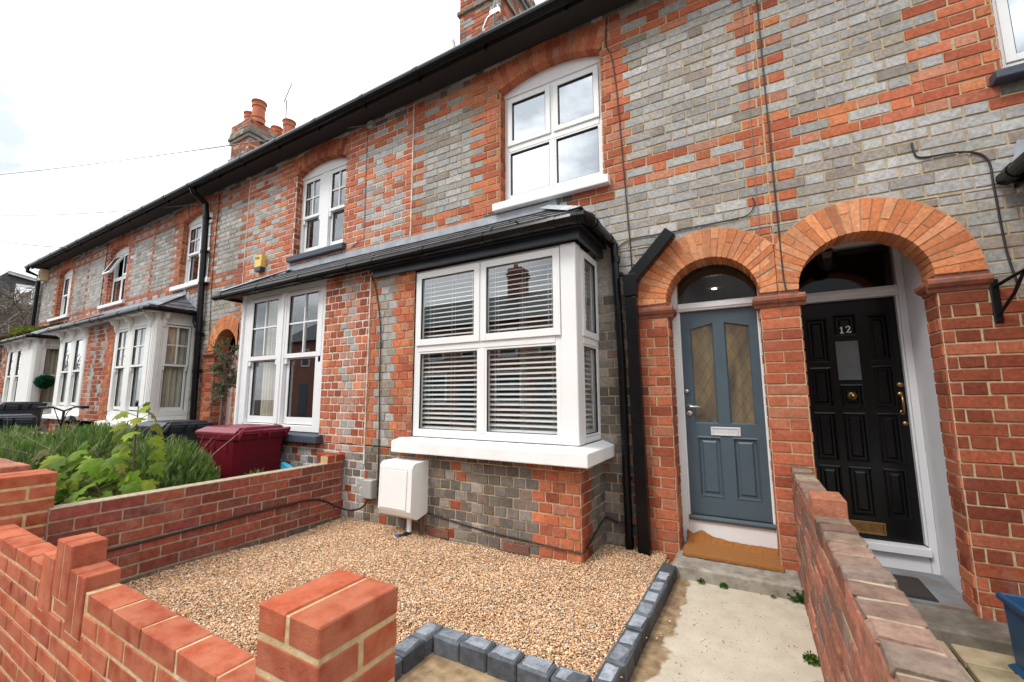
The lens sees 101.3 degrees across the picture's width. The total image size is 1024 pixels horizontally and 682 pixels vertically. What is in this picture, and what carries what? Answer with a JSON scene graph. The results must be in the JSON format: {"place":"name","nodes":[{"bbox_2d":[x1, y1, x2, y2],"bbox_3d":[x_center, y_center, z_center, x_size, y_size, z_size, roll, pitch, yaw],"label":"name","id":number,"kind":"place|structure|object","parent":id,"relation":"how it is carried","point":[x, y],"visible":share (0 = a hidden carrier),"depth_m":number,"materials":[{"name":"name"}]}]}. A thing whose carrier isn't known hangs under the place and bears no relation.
{"place":"outdoors","nodes":[
{"label":"outdoors","id":0,"kind":"place"},
{"bbox_2d":[0,458,30,472],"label":"neighbouring front wall","id":1,"kind":"structure","parent":0,"point":[7,465],"depth_m":2.71,"materials":[{"name":"brick"}]},
{"bbox_2d":[0,414,37,432],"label":"wheelie bin","id":2,"kind":"object","parent":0,"point":[29,420],"visible":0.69,"depth_m":6.25,"materials":[{"name":"plastic"}]},
{"bbox_2d":[39,346,59,401],"bbox_3d":[-11.592,0.873,10.506,0.059,1.570,0.453,-4,-8,29],"label":"curtain","id":3,"kind":"object","parent":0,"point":[46,395],"visible":0.25,"depth_m":10.54,"materials":[{"name":"beige fabric"}]},
{"bbox_2d":[0,0,544,277],"label":"sky","id":4,"kind":"structure","parent":0,"point":[83,82],"materials":[{"name":"white"}]},
{"bbox_2d":[122,517,789,681],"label":"gravel","id":5,"kind":"structure","parent":0,"point":[277,576],"depth_m":2.83,"materials":[{"name":"beige gravel"}]},
{"bbox_2d":[396,561,823,681],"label":"concrete path","id":6,"kind":"structure","parent":0,"point":[733,650],"depth_m":2.22,"materials":[{"name":"beige concrete"}]},
{"bbox_2d":[255,569,397,681],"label":"gate pier","id":7,"kind":"structure","parent":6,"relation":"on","point":[339,625],"depth_m":1.02,"materials":[{"name":"brick"}]},
{"bbox_2d":[394,563,676,681],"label":"sett edging","id":8,"kind":"object","parent":6,"relation":"on","point":[492,659],"visible":0.89,"depth_m":2.06,"materials":[{"name":"grey stone"}]},
{"bbox_2d":[719,582,727,588],"bbox_3d":[1.453,1.675,2.882,0.064,0.038,0.056,-4,-8,29],"label":"weed","id":9,"kind":"object","parent":6,"relation":"on","point":[723,585],"visible":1,"depth_m":2.87,"materials":[{"name":"green plant"}]},
{"bbox_2d":[670,542,803,600],"bbox_3d":[1.656,1.705,3.126,0.823,0.163,0.617,-4,-8,29],"label":"doorstep","id":10,"kind":"object","parent":6,"relation":"on","point":[756,580],"visible":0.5,"depth_m":2.90,"materials":[{"name":"concrete"}]},
{"bbox_2d":[682,529,783,572],"bbox_3d":[1.675,1.586,3.209,0.668,0.123,0.344,-4,-8,29],"label":"doormat","id":11,"kind":"object","parent":10,"relation":"on","point":[702,544],"visible":0.97,"depth_m":3.21,"materials":[{"name":"brown fabric"}]},
{"bbox_2d":[787,589,804,604],"bbox_3d":[1.833,1.639,2.719,0.133,0.097,0.147,-4,-8,29],"label":"weed","id":12,"kind":"object","parent":6,"relation":"on","point":[800,598],"visible":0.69,"depth_m":2.68,"materials":[{"name":"green plant"}]},
{"bbox_2d":[802,650,820,666],"bbox_3d":[1.485,1.569,2.080,0.080,0.058,0.084,-4,-8,29],"label":"weed","id":13,"kind":"object","parent":6,"relation":"on","point":[811,657],"visible":0.94,"depth_m":2.08,"materials":[{"name":"green plant"}]},
{"bbox_2d":[950,649,975,681],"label":"paving bed","id":14,"kind":"object","parent":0,"point":[966,669],"depth_m":2.21,"materials":[{"name":"grey concrete"}]},
{"bbox_2d":[883,566,1013,655],"bbox_3d":[2.629,1.736,2.790,0.997,0.140,0.932,-4,-8,29],"label":"doorstep","id":15,"kind":"object","parent":14,"relation":"on","point":[950,617],"visible":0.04,"depth_m":2.46,"materials":[{"name":"concrete"}]},
{"bbox_2d":[892,574,938,601],"bbox_3d":[2.546,1.678,2.945,0.550,0.014,0.390,-4,-8,29],"label":"doormat","id":16,"kind":"object","parent":15,"relation":"on","point":[912,587],"visible":0.42,"depth_m":2.81,"materials":[{"name":"black rubber"}]},
{"bbox_2d":[937,640,1023,681],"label":"paving slabs","id":17,"kind":"structure","parent":14,"relation":"on","point":[980,665],"depth_m":2.18,"materials":[{"name":"beige stone"}]},
{"bbox_2d":[995,592,1023,678],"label":"recycling box","id":18,"kind":"object","parent":17,"relation":"on","point":[1014,607],"visible":1,"depth_m":2.12,"materials":[{"name":"blue plastic"}]},
{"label":"garden soil","id":19,"kind":"structure","parent":0,"visible":0},
{"bbox_2d":[0,402,46,429],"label":"wheelie bin","id":20,"kind":"object","parent":19,"relation":"on","point":[19,408],"visible":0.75,"depth_m":7.37,"materials":[{"name":"plastic"}]},
{"bbox_2d":[0,469,57,539],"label":"corner pier","id":21,"kind":"structure","parent":19,"relation":"on","point":[27,500],"depth_m":2.55,"materials":[{"name":"brick"}]},
{"bbox_2d":[0,427,74,505],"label":"lavender bush","id":22,"kind":"object","parent":19,"relation":"on","point":[27,446],"visible":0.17,"depth_m":3.98,"materials":[{"name":"green plant"}]},
{"bbox_2d":[0,421,79,444],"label":"lavender bush","id":23,"kind":"object","parent":19,"relation":"on","point":[23,429],"visible":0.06,"depth_m":5.38,"materials":[{"name":"green plant"}]},
{"bbox_2d":[38,406,89,430],"bbox_3d":[-6.776,1.567,6.260,1.705,1.197,0.517,-6,-9,39],"label":"bicycle","id":24,"kind":"object","parent":19,"relation":"on","point":[71,419],"visible":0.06,"depth_m":6.15,"materials":[{"name":"black metal"}]},
{"bbox_2d":[1,419,159,503],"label":"lavender bush","id":25,"kind":"object","parent":19,"relation":"on","point":[50,437],"visible":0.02,"depth_m":4.84,"materials":[{"name":"green plant"}]},
{"bbox_2d":[2,419,172,504],"bbox_3d":[-4.278,1.300,4.452,1.318,1.239,1.386,3,-8,-21],"label":"lavender bush","id":26,"kind":"object","parent":19,"relation":"on","point":[100,437],"visible":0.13,"depth_m":4.26,"materials":[{"name":"green plant"}]},
{"bbox_2d":[30,402,167,504],"bbox_3d":[-3.348,1.129,3.340,1.207,1.277,0.692,-4,-8,29],"label":"maple sapling","id":27,"kind":"object","parent":19,"relation":"on","point":[100,479],"visible":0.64,"depth_m":3.27,"materials":[{"name":"green plant"}]},
{"bbox_2d":[42,98,295,433],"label":"terraced house","id":28,"kind":"structure","parent":19,"relation":"on","point":[129,237],"depth_m":9.25,"materials":[{"name":"brick"}]},
{"bbox_2d":[51,326,89,414],"bbox_3d":[-9.390,0.647,8.891,1.680,1.790,0.237,-4,-8,29],"label":"window","id":29,"kind":"structure","parent":28,"relation":"in","point":[73,343],"depth_m":8.90,"materials":[{"name":"beige paint"}]},
{"bbox_2d":[99,243,108,311],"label":"wall cable","id":30,"kind":"object","parent":28,"relation":"attached to","point":[103,275],"depth_m":10.06,"materials":[{"name":"plastic"}]},
{"bbox_2d":[101,252,128,302],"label":"window","id":31,"kind":"structure","parent":28,"relation":"in","point":[118,286],"depth_m":9.86,"materials":[{"name":"white plastic"}]},
{"bbox_2d":[93,163,251,430],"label":"terraced house","id":32,"kind":"structure","parent":19,"relation":"on","point":[182,278],"depth_m":7.44,"materials":[{"name":"brick"}]},
{"bbox_2d":[0,201,220,215],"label":"overhead cable","id":33,"kind":"object","parent":32,"relation":"attached to","point":[102,212],"visible":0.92,"depth_m":9.57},
{"bbox_2d":[106,311,162,421],"bbox_3d":[-6.738,0.475,7.394,1.700,1.850,0.237,-4,-8,29],"label":"window","id":34,"kind":"structure","parent":32,"relation":"in","point":[129,331],"depth_m":7.42,"materials":[{"name":"beige paint"}]},
{"bbox_2d":[152,312,194,420],"bbox_3d":[-5.814,0.454,7.266,0.237,1.850,0.502,-4,-8,29],"label":"window","id":35,"kind":"structure","parent":32,"relation":"in","point":[162,413],"depth_m":7.30,"materials":[{"name":"beige paint"}]},
{"bbox_2d":[160,324,187,409],"bbox_3d":[-5.929,0.470,7.342,0.059,1.620,0.443,-4,-8,29],"label":"curtain","id":36,"kind":"object","parent":32,"relation":"hanging from","point":[171,387],"visible":0.44,"depth_m":7.35,"materials":[{"name":"beige fabric"}]},
{"bbox_2d":[184,213,212,282],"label":"window","id":37,"kind":"structure","parent":32,"relation":"in","point":[190,256],"depth_m":8.23,"materials":[{"name":"white paint"}]},
{"bbox_2d":[203,195,219,351],"bbox_3d":[-5.303,-1.234,7.462,0.142,2.875,0.023,-3,-8,23],"label":"wall cable","id":38,"kind":"object","parent":32,"relation":"attached to","point":[212,272],"depth_m":7.47,"materials":[{"name":"plastic"}]},
{"bbox_2d":[280,83,294,132],"bbox_3d":[-5.200,-4.936,9.651,0.335,2.324,0.235,-2,-8,15],"label":"television aerial","id":39,"kind":"object","parent":32,"relation":"attached to","point":[286,103],"visible":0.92,"depth_m":9.67,"materials":[{"name":"grey metal"}]},
{"bbox_2d":[134,419,212,450],"bbox_3d":[-4.416,1.553,5.443,0.786,1.022,0.570,-4,-8,24],"label":"wheelie bin","id":40,"kind":"object","parent":19,"relation":"on","point":[183,428],"visible":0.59,"depth_m":5.31,"materials":[{"name":"plastic"}]},
{"bbox_2d":[117,428,244,489],"bbox_3d":[-3.365,1.364,4.051,1.415,1.002,1.076,-4,-8,29],"label":"lavender bush","id":41,"kind":"object","parent":19,"relation":"on","point":[186,463],"visible":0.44,"depth_m":3.92,"materials":[{"name":"green plant"}]},
{"bbox_2d":[44,452,343,586],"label":"side garden wall","id":42,"kind":"structure","parent":19,"relation":"on","point":[120,520],"depth_m":3.30,"materials":[{"name":"brick"}]},
{"bbox_2d":[107,498,368,551],"bbox_3d":[-2.097,1.530,3.430,0.445,0.161,1.978,-4,-8,29],"label":"black cable","id":43,"kind":"object","parent":42,"relation":"attached to","point":[174,533],"visible":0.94,"depth_m":3.41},
{"bbox_2d":[206,337,238,424],"bbox_3d":[-4.206,1.041,6.137,0.474,2.169,0.600,4,-9,-33],"label":"olive tree","id":44,"kind":"object","parent":19,"relation":"on","point":[228,383],"visible":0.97,"depth_m":6.14,"materials":[{"name":"green plant"}]},
{"bbox_2d":[195,424,290,478],"bbox_3d":[-3.055,1.463,4.726,0.866,1.006,0.610,-4,-8,25],"label":"wheelie bin","id":45,"kind":"object","parent":19,"relation":"on","point":[251,447],"visible":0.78,"depth_m":4.53,"materials":[{"name":"red plastic"}]},
{"bbox_2d":[281,462,291,468],"bbox_3d":[-2.415,1.631,4.569,0.350,0.584,0.050,-4,-8,29],"label":"plastic sheet","id":46,"kind":"object","parent":19,"relation":"on","point":[284,465],"visible":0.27,"depth_m":4.63,"materials":[{"name":"blue plastic"}]},
{"bbox_2d":[211,0,535,520],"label":"terraced house","id":47,"kind":"structure","parent":19,"relation":"on","point":[321,391],"depth_m":5.60,"materials":[{"name":"brick"}]},
{"bbox_2d":[0,124,366,174],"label":"overhead cable","id":48,"kind":"object","parent":47,"relation":"attached to","point":[167,154],"visible":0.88,"depth_m":7.95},
{"bbox_2d":[255,304,258,355],"bbox_3d":[-3.553,0.266,5.746,0.081,1.700,0.059,-4,-8,29],"label":"curtain","id":49,"kind":"object","parent":47,"relation":"hanging from","point":[256,330],"depth_m":5.78,"materials":[{"name":"white fabric"}]},
{"bbox_2d":[254,254,266,272],"bbox_3d":[-4.007,-1.232,6.689,0.194,0.265,0.088,-4,-8,29],"label":"alarm box","id":50,"kind":"object","parent":47,"relation":"attached to","point":[260,263],"visible":1,"depth_m":6.65,"materials":[{"name":"yellow plastic"}]},
{"bbox_2d":[260,300,278,423],"bbox_3d":[-3.168,0.236,5.529,0.241,1.700,0.059,-4,-8,29],"label":"curtain","id":51,"kind":"object","parent":47,"relation":"hanging from","point":[268,388],"visible":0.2,"depth_m":5.51,"materials":[{"name":"white fabric"}]},
{"bbox_2d":[237,279,326,432],"bbox_3d":[-2.927,0.210,5.328,1.765,1.800,0.113,-4,-8,29],"label":"window","id":52,"kind":"structure","parent":47,"relation":"in","point":[283,358],"depth_m":5.26,"materials":[{"name":"white paint"}]},
{"bbox_2d":[291,297,294,352],"bbox_3d":[-2.852,0.212,5.351,0.109,1.700,0.059,-4,-8,29],"label":"curtain","id":53,"kind":"object","parent":47,"relation":"hanging from","point":[293,326],"depth_m":5.39,"materials":[{"name":"white fabric"}]},
{"bbox_2d":[312,183,319,246],"bbox_3d":[-2.995,-1.922,6.593,0.322,1.250,0.059,-4,-8,29],"label":"curtain","id":54,"kind":"object","parent":47,"relation":"hanging from","point":[316,232],"visible":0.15,"depth_m":6.63,"materials":[{"name":"white fabric"}]},
{"bbox_2d":[299,165,346,253],"bbox_3d":[-2.760,-1.948,6.278,1.124,1.280,0.097,-4,-8,29],"label":"window","id":55,"kind":"structure","parent":47,"relation":"in","point":[327,212],"depth_m":6.26,"materials":[{"name":"white paint"}]},
{"bbox_2d":[350,128,367,247],"bbox_3d":[-2.078,-2.110,5.726,0.262,1.704,0.010,-4,-8,29],"label":"wall cable","id":56,"kind":"object","parent":47,"relation":"attached to","point":[365,188],"depth_m":5.67,"materials":[{"name":"plastic"}]},
{"bbox_2d":[367,120,373,129],"bbox_3d":[-1.925,-2.949,5.731,0.090,0.100,0.045,-4,-8,29],"label":"cable box","id":57,"kind":"object","parent":47,"relation":"attached to","point":[370,125],"visible":1,"depth_m":5.71,"materials":[{"name":"grey plastic"}]},
{"bbox_2d":[436,0,499,47],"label":"aerial mast","id":58,"kind":"object","parent":47,"relation":"attached to","point":[495,11],"visible":0.74,"depth_m":6.72,"materials":[{"name":"metal"}]},
{"label":"ground","id":59,"kind":"structure","parent":0,"visible":0},
{"bbox_2d":[0,269,42,393],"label":"bare tree","id":60,"kind":"object","parent":59,"relation":"on","point":[9,316],"visible":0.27,"depth_m":14.53,"materials":[{"name":"brown plant"}]},
{"bbox_2d":[0,270,42,400],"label":"slate hung house","id":61,"kind":"structure","parent":59,"relation":"on","point":[12,279],"depth_m":17.26,"materials":[{"name":"brick"}]},
{"bbox_2d":[14,284,34,304],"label":"window","id":62,"kind":"structure","parent":61,"relation":"in","point":[19,286],"depth_m":17.43,"materials":[{"name":"white plastic"}]},
{"bbox_2d":[0,243,91,432],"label":"terraced house","id":63,"kind":"structure","parent":59,"relation":"on","point":[64,294],"depth_m":11.00,"materials":[{"name":"brick"}]},
{"bbox_2d":[1,338,41,401],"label":"window","id":64,"kind":"structure","parent":63,"relation":"in","point":[23,357],"depth_m":10.60,"materials":[{"name":"beige paint"}]},
{"bbox_2d":[5,325,41,337],"bbox_3d":[-12.430,-0.201,10.718,1.837,0.377,0.510,-4,-8,29],"label":"fern","id":65,"kind":"object","parent":63,"relation":"on","point":[18,330],"visible":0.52,"depth_m":10.49,"materials":[{"name":"green plant"}]},
{"bbox_2d":[0,321,67,339],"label":"moss","id":66,"kind":"object","parent":63,"relation":"on","point":[26,332],"visible":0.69,"depth_m":10.77,"materials":[{"name":"green plant"}]},
{"bbox_2d":[0,241,67,247],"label":"overhead cable","id":67,"kind":"object","parent":63,"relation":"attached to","point":[35,245],"visible":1,"depth_m":11.49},
{"bbox_2d":[37,269,48,281],"bbox_3d":[-13.708,-1.921,12.284,0.289,0.320,0.170,-4,-8,29],"label":"alarm box","id":68,"kind":"object","parent":63,"relation":"attached to","point":[43,274],"visible":1,"depth_m":12.23,"materials":[{"name":"yellow plastic"}]},
{"bbox_2d":[33,338,54,388],"bbox_3d":[-11.296,0.550,10.199,0.383,1.250,0.383,-4,-8,29],"label":"topiary ball","id":69,"kind":"object","parent":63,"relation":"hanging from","point":[46,380],"visible":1,"depth_m":10.09,"materials":[{"name":"green plant"}]},
{"bbox_2d":[34,338,59,411],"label":"window","id":70,"kind":"structure","parent":63,"relation":"in","point":[53,343],"depth_m":10.33,"materials":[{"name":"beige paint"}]},
{"bbox_2d":[60,275,71,315],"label":"window","id":71,"kind":"structure","parent":63,"relation":"in","point":[67,282],"depth_m":11.73,"materials":[{"name":"white paint"}]},
{"bbox_2d":[0,523,255,681],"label":"front garden wall","id":72,"kind":"structure","parent":59,"relation":"on","point":[72,609],"depth_m":1.66,"materials":[{"name":"brick"}]},
{"bbox_2d":[358,0,814,572],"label":"terraced house","id":73,"kind":"structure","parent":59,"relation":"on","point":[692,340],"depth_m":3.69,"materials":[{"name":"brick"}]},
{"bbox_2d":[362,478,376,498],"bbox_3d":[-1.421,1.476,4.199,0.130,0.180,0.084,-4,-8,29],"label":"junction box","id":74,"kind":"object","parent":73,"relation":"attached to","point":[369,489],"visible":1,"depth_m":4.16,"materials":[{"name":"grey plastic"}]},
{"bbox_2d":[372,276,380,501],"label":"black cable","id":75,"kind":"object","parent":73,"relation":"attached to","point":[379,391],"visible":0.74,"depth_m":4.30,"materials":[{"name":"black plastic"}]},
{"bbox_2d":[378,458,428,536],"bbox_3d":[-1.003,1.450,3.873,0.400,0.675,0.245,-4,-8,29],"label":"meter box","id":76,"kind":"object","parent":73,"relation":"attached to","point":[403,487],"visible":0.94,"depth_m":3.79,"materials":[{"name":"white plastic"}]},
{"bbox_2d":[379,468,406,510],"bbox_3d":[-1.073,1.338,3.795,0.318,0.338,0.018,-4,-8,29],"label":"door","id":77,"kind":"structure","parent":76,"relation":"in","point":[393,486],"depth_m":3.79,"materials":[{"name":"white plastic"}]},
{"bbox_2d":[422,272,476,430],"bbox_3d":[-0.564,0.077,4.032,0.720,1.545,0.060,-4,-8,29],"label":"venetian blind","id":78,"kind":"object","parent":73,"relation":"attached to","point":[432,394],"visible":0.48,"depth_m":4.02,"materials":[{"name":"white plastic"}]},
{"bbox_2d":[413,245,563,444],"bbox_3d":[-0.271,0.063,3.809,1.580,1.635,0.092,-4,-8,29],"label":"window","id":79,"kind":"structure","parent":73,"relation":"in","point":[481,341],"depth_m":3.75,"materials":[{"name":"white plastic"}]},
{"bbox_2d":[489,258,556,433],"bbox_3d":[0.105,0.026,3.655,0.740,1.545,0.060,-4,-8,29],"label":"venetian blind","id":80,"kind":"object","parent":73,"relation":"attached to","point":[553,410],"visible":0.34,"depth_m":3.63,"materials":[{"name":"white plastic"}]},
{"bbox_2d":[427,512,636,554],"bbox_3d":[0.146,1.553,3.432,1.948,0.131,0.549,-1,-7,8],"label":"black cable","id":81,"kind":"object","parent":73,"relation":"attached to","point":[604,518],"visible":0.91,"depth_m":3.42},
{"bbox_2d":[505,63,603,200],"bbox_3d":[0.432,-2.176,4.460,1.144,1.245,0.090,-4,-8,29],"label":"window","id":82,"kind":"structure","parent":73,"relation":"in","point":[553,130],"depth_m":4.42,"materials":[{"name":"white plastic"}]},
{"bbox_2d":[584,267,592,432],"bbox_3d":[0.608,0.025,3.665,0.060,1.545,0.370,-4,-8,29],"label":"venetian blind","id":83,"kind":"object","parent":73,"relation":"attached to","point":[589,430],"visible":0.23,"depth_m":3.71,"materials":[{"name":"white plastic"}]},
{"bbox_2d":[580,248,600,443],"bbox_3d":[0.656,0.038,3.647,0.088,1.635,0.446,-4,-8,29],"label":"window","id":84,"kind":"structure","parent":73,"relation":"in","point":[590,339],"depth_m":3.72,"materials":[{"name":"white plastic"}]},
{"bbox_2d":[605,17,631,268],"bbox_3d":[0.993,-1.889,3.939,0.171,2.620,0.011,-4,-8,29],"label":"wall cable","id":85,"kind":"object","parent":73,"relation":"attached to","point":[621,143],"depth_m":3.91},
{"bbox_2d":[618,197,754,247],"bbox_3d":[1.419,-0.950,3.575,1.140,0.303,0.014,-4,-8,29],"label":"wall cable","id":86,"kind":"object","parent":73,"relation":"attached to","point":[696,226],"depth_m":3.49,"materials":[{"name":"grey plastic"}]},
{"bbox_2d":[680,306,772,522],"bbox_3d":[1.765,0.579,3.514,0.595,1.720,0.098,-4,-8,29],"label":"door","id":87,"kind":"structure","parent":73,"relation":"in","point":[728,465],"depth_m":3.52,"materials":[{"name":"blue paint"}]},
{"bbox_2d":[741,2,759,288],"bbox_3d":[1.913,-1.830,3.404,0.041,2.880,0.007,-3,-8,18],"label":"wall cable","id":88,"kind":"object","parent":73,"relation":"attached to","point":[752,147],"depth_m":3.36,"materials":[{"name":"brown plastic"}]},
{"bbox_2d":[756,0,796,291],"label":"wall cable","id":89,"kind":"object","parent":73,"relation":"attached to","point":[771,152],"depth_m":3.29,"materials":[{"name":"black plastic"}]},
{"bbox_2d":[790,465,972,681],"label":"brick wall","id":90,"kind":"structure","parent":59,"relation":"on","point":[867,621],"depth_m":1.28,"materials":[{"name":"brick"}]},
{"bbox_2d":[752,0,1023,622],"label":"terraced house","id":91,"kind":"structure","parent":59,"relation":"on","point":[914,358],"depth_m":2.98,"materials":[{"name":"brick"}]},
{"bbox_2d":[815,248,837,269],"bbox_3d":[2.592,-0.725,3.475,0.164,0.280,0.142,-4,-8,29],"label":"porch lantern","id":92,"kind":"object","parent":91,"relation":"hanging from","point":[826,259],"visible":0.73,"depth_m":3.42,"materials":[{"name":"black plastic"}]},
{"bbox_2d":[801,296,923,544],"bbox_3d":[2.790,0.603,3.416,0.655,1.898,0.099,-4,-8,29],"label":"door","id":93,"kind":"structure","parent":91,"relation":"in","point":[863,452],"depth_m":3.40,"materials":[{"name":"black paint"}]},
{"bbox_2d":[911,142,1017,282],"bbox_3d":[2.899,-0.854,2.710,0.390,1.041,0.028,-4,-8,29],"label":"wall cable","id":94,"kind":"object","parent":91,"relation":"attached to","point":[997,207],"depth_m":2.65,"materials":[{"name":"black plastic"}]},
{"bbox_2d":[989,268,1023,322],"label":"wall bracket","id":95,"kind":"object","parent":91,"relation":"attached to","point":[998,309],"depth_m":2.57,"materials":[{"name":"black metal"}]},
{"bbox_2d":[992,0,1023,67],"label":"window","id":96,"kind":"structure","parent":91,"relation":"in","point":[1008,15],"depth_m":2.78,"materials":[{"name":"white paint"}]}
]}

